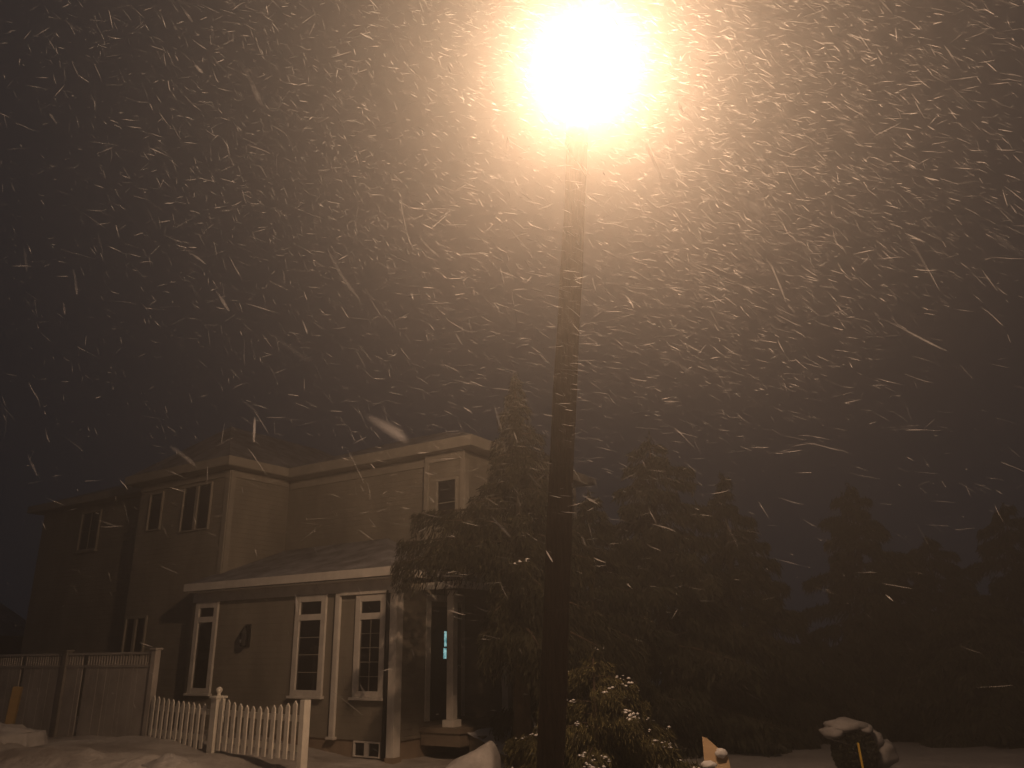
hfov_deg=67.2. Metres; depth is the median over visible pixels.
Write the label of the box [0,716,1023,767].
snowy ground
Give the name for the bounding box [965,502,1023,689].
evergreen tree
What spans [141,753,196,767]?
snow heap
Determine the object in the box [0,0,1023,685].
sky
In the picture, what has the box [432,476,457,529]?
window
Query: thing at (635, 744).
bush
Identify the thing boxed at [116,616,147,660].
window
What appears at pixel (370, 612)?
window
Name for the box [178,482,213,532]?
window
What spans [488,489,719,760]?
evergreen tree
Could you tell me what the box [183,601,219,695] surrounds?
window
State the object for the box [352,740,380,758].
window
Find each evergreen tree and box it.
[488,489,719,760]
[584,431,821,759]
[679,471,840,743]
[799,480,960,741]
[886,536,980,733]
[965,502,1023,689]
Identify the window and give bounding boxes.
[73,509,102,553]
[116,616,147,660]
[145,491,164,531]
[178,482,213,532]
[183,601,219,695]
[286,594,327,698]
[348,593,385,700]
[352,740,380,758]
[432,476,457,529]
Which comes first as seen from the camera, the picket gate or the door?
the picket gate
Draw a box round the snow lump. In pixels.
[869,729,898,767]
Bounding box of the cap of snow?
[819,717,872,738]
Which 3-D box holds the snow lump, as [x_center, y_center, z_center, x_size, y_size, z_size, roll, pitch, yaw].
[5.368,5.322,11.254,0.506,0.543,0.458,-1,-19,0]
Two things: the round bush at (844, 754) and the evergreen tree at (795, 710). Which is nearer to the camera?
the round bush at (844, 754)
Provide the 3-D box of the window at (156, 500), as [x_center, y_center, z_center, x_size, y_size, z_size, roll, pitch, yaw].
[-9.310,3.324,20.083,0.580,1.000,0.053,-12,-22,30]
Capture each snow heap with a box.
[0,722,47,746]
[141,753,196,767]
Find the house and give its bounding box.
[19,427,595,763]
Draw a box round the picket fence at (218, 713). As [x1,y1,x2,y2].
[206,687,310,767]
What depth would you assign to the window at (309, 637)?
15.44 m
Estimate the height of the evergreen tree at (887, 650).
7.661 m
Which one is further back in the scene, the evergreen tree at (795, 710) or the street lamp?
the evergreen tree at (795, 710)
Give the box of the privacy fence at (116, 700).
[0,648,162,737]
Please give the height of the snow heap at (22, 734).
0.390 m
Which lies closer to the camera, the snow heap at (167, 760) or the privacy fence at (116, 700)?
the snow heap at (167, 760)
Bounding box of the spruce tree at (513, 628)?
[390,372,652,767]
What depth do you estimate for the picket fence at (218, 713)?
12.08 m
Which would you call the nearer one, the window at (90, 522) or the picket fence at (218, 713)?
the picket fence at (218, 713)
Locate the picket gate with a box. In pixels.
[148,696,209,748]
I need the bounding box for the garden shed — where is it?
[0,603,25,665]
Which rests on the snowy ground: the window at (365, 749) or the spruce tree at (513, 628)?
the spruce tree at (513, 628)
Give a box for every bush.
[501,648,703,767]
[830,729,879,767]
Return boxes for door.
[430,607,460,720]
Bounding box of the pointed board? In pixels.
[702,737,729,767]
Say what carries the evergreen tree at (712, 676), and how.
on the snowy ground
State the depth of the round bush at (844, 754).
10.89 m
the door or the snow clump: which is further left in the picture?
the door
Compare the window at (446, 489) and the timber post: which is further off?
the window at (446, 489)
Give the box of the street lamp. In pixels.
[536,19,594,767]
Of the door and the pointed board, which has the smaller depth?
the pointed board
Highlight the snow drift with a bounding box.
[445,741,500,767]
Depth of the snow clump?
9.87 m
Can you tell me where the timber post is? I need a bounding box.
[4,686,22,723]
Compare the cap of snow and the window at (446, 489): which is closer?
the cap of snow
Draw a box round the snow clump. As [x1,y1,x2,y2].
[700,748,727,767]
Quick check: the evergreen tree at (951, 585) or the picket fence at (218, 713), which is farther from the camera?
the evergreen tree at (951, 585)
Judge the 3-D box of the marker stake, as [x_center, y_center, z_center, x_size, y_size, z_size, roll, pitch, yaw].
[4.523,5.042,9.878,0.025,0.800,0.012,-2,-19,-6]
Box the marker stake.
[857,743,863,767]

